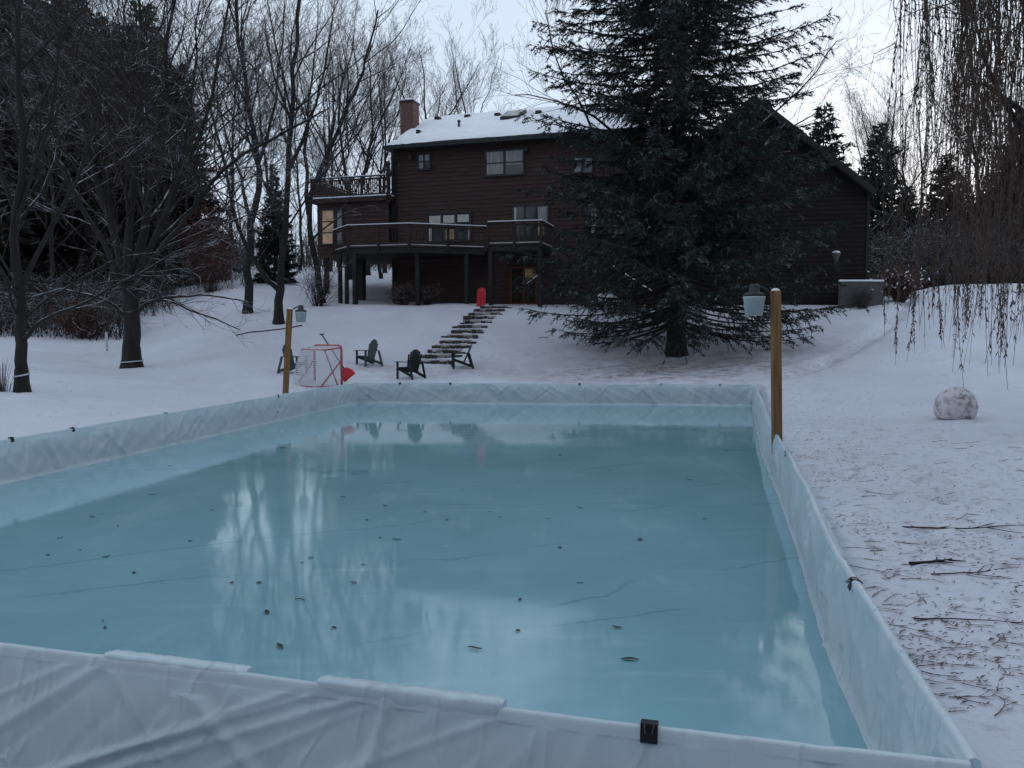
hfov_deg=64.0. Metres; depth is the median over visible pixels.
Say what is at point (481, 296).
red sled
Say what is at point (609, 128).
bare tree
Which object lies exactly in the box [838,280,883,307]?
utility box
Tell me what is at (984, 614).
fallen twig
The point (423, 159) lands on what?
window
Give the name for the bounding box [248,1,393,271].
woodland tree
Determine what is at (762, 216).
window
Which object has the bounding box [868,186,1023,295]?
undergrowth
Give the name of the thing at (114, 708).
rink liner
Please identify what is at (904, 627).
fallen twig
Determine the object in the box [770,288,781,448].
wooden post
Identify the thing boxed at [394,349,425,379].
lawn chair
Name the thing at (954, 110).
woodland tree
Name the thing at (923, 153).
woodland tree
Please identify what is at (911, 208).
conifer
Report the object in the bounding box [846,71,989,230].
woodland tree
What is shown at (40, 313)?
undergrowth
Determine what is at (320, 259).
undergrowth
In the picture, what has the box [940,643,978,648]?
fallen twig
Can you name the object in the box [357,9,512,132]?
woodland tree
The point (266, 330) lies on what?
fallen branch
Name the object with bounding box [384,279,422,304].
bare bush
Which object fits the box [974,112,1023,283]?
conifer
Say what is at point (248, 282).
bare tree
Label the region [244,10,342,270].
woodland tree
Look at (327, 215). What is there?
window
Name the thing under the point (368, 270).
woodland tree
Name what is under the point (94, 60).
evergreen wood
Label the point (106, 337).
sapling
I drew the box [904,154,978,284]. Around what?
conifer
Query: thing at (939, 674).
fallen twig
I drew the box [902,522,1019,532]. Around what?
fallen twig
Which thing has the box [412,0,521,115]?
woodland tree
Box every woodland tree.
[0,0,146,308]
[3,2,41,139]
[12,1,157,180]
[70,0,157,80]
[85,0,257,167]
[145,42,261,261]
[147,20,312,280]
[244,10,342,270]
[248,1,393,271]
[265,48,394,269]
[273,12,437,275]
[278,3,425,279]
[306,33,419,272]
[329,3,433,278]
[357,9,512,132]
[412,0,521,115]
[812,29,921,176]
[833,8,946,257]
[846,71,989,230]
[847,79,992,210]
[910,35,1022,208]
[924,36,1022,193]
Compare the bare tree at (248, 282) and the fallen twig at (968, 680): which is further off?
the bare tree at (248, 282)
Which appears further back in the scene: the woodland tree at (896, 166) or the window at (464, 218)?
the woodland tree at (896, 166)
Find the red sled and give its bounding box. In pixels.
[476,288,485,306]
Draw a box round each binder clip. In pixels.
[640,719,658,744]
[845,576,862,590]
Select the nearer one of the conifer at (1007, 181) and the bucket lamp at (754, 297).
the bucket lamp at (754, 297)
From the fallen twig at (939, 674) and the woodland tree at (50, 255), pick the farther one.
the woodland tree at (50, 255)
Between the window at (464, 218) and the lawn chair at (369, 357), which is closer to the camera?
the lawn chair at (369, 357)
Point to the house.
(454, 222)
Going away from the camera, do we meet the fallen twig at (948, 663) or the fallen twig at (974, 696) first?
the fallen twig at (974, 696)
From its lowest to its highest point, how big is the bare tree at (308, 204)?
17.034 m
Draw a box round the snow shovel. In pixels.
[319,333,354,381]
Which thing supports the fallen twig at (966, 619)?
on the ground
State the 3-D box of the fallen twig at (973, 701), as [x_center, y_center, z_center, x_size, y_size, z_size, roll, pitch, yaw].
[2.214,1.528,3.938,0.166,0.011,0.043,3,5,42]
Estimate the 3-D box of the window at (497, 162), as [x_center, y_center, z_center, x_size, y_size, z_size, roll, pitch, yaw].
[-0.374,-10.701,39.580,2.099,1.293,0.110,1,4,16]
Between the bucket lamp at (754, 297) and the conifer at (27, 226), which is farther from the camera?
the conifer at (27, 226)
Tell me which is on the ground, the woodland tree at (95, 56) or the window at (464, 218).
the woodland tree at (95, 56)
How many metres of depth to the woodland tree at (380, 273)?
49.77 m
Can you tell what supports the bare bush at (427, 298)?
on the ground
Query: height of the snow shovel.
1.381 m
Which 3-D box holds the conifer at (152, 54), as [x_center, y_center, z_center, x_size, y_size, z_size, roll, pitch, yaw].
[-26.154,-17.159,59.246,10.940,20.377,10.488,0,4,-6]
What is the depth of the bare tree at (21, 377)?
17.27 m
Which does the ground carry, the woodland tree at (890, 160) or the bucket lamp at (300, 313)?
the woodland tree at (890, 160)
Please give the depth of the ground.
20.49 m
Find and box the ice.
[0,403,867,748]
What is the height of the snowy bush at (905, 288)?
2.132 m
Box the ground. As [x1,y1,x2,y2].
[0,267,1023,767]
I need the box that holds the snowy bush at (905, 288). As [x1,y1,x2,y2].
[868,255,942,302]
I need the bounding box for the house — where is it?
[310,96,877,313]
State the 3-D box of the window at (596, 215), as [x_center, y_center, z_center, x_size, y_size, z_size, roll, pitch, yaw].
[4.386,-7.591,38.358,1.704,1.568,0.110,1,4,16]
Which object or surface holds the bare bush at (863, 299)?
on the ground
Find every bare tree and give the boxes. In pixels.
[0,0,263,392]
[0,0,400,368]
[110,0,392,324]
[137,0,327,313]
[254,0,442,302]
[448,0,898,303]
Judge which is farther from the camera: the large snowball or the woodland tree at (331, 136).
the woodland tree at (331, 136)
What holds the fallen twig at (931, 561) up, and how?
on the ground
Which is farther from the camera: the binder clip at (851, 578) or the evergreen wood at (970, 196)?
the evergreen wood at (970, 196)
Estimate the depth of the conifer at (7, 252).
41.41 m
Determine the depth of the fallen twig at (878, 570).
6.02 m
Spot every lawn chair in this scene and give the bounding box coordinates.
[277,345,306,373]
[354,339,382,365]
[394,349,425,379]
[451,344,473,368]
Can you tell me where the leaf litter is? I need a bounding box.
[34,295,1023,708]
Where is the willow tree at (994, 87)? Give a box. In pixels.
[865,0,1023,388]
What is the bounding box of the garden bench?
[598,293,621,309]
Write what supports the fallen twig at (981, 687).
on the ground
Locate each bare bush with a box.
[276,253,354,306]
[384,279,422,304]
[408,280,444,304]
[848,283,877,308]
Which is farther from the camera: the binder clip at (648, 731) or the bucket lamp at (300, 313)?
the bucket lamp at (300, 313)
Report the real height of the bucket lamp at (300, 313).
0.422 m
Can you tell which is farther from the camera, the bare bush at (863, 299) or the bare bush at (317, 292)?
the bare bush at (317, 292)
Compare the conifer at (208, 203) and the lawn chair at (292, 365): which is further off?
the conifer at (208, 203)
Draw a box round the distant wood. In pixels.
[208,188,972,266]
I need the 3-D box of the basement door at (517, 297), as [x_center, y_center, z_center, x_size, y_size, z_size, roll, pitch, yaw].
[0.560,-4.769,39.666,1.407,1.808,0.110,1,4,16]
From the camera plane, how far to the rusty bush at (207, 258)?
43.49 m
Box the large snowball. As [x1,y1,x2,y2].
[933,387,977,419]
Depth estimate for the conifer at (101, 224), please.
44.45 m
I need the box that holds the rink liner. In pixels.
[0,382,983,767]
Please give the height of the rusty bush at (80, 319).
2.326 m
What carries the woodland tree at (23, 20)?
on the ground
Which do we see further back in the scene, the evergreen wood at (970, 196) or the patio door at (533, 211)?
the evergreen wood at (970, 196)
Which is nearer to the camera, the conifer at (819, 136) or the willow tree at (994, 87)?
the willow tree at (994, 87)
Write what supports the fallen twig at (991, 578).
on the ground
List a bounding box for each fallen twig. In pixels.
[849,565,911,577]
[889,624,924,630]
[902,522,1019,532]
[909,557,965,564]
[914,618,1023,625]
[919,661,982,668]
[920,670,959,678]
[931,565,1018,577]
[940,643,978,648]
[949,679,989,682]
[949,692,996,699]
[954,695,992,706]
[955,610,1017,625]
[961,682,1009,697]
[966,574,1013,578]
[991,692,1016,715]
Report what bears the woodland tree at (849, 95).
on the ground
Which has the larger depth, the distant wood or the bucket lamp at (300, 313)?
the distant wood
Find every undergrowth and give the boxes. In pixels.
[0,251,187,340]
[88,226,263,295]
[228,223,391,270]
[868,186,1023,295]
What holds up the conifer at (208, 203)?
on the ground
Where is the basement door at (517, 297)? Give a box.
[509,266,536,303]
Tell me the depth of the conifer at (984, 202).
53.31 m
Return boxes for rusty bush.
[46,289,120,338]
[151,186,271,292]
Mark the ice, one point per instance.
(698, 595)
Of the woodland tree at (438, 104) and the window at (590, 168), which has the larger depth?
the woodland tree at (438, 104)
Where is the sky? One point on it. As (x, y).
(508, 13)
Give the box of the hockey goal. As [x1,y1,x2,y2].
[293,344,342,386]
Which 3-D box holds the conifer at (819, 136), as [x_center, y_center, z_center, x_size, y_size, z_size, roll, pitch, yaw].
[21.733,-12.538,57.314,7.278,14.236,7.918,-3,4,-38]
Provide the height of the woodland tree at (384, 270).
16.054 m
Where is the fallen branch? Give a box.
[236,325,301,335]
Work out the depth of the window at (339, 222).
41.88 m
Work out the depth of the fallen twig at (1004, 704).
3.88 m
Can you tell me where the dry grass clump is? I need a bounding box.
[0,358,13,391]
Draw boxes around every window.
[320,209,334,244]
[335,209,343,244]
[416,152,430,170]
[426,211,471,242]
[483,148,524,176]
[571,155,593,174]
[588,205,622,238]
[734,203,766,234]
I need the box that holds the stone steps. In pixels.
[420,305,510,364]
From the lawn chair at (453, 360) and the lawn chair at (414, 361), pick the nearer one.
the lawn chair at (414, 361)
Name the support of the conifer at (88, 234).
on the ground
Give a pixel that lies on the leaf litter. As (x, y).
(898, 571)
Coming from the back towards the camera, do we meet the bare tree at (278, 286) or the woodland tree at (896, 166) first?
the woodland tree at (896, 166)
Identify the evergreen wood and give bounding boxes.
[0,0,197,284]
[918,152,1006,286]
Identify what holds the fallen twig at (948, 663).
on the ground
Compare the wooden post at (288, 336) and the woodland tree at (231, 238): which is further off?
the woodland tree at (231, 238)
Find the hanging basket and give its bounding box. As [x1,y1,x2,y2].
[831,244,848,262]
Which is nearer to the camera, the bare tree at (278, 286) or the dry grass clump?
the dry grass clump
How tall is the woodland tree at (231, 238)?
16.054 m
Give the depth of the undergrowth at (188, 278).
45.74 m
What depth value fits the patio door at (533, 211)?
39.41 m
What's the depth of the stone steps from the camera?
31.91 m
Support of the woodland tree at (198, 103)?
on the ground
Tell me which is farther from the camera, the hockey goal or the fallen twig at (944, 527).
the hockey goal
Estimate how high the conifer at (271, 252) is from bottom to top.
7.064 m
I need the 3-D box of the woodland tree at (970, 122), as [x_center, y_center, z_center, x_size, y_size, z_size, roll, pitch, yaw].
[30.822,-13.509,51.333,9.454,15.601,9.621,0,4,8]
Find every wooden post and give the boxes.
[282,308,292,393]
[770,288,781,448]
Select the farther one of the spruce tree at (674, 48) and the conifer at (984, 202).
the conifer at (984, 202)
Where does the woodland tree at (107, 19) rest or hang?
on the ground
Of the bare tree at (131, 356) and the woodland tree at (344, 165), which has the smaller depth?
the bare tree at (131, 356)
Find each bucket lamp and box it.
[293,305,306,321]
[743,284,768,315]
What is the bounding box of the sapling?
[99,293,113,350]
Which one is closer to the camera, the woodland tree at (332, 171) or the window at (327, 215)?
the window at (327, 215)
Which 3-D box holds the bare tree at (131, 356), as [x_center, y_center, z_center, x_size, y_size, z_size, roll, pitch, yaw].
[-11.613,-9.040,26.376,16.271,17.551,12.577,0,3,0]
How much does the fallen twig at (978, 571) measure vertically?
0.024 m
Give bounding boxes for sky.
[43,0,1023,266]
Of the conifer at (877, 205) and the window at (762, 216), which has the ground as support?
the conifer at (877, 205)
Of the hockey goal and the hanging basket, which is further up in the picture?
the hanging basket
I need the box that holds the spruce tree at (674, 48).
[499,0,869,364]
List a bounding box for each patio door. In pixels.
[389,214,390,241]
[512,204,548,240]
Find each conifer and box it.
[0,0,110,313]
[0,0,139,299]
[0,204,37,285]
[55,22,198,296]
[125,0,227,248]
[135,60,243,285]
[252,165,300,283]
[809,102,852,166]
[857,121,918,291]
[870,187,924,273]
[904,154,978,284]
[967,177,1000,239]
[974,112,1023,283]

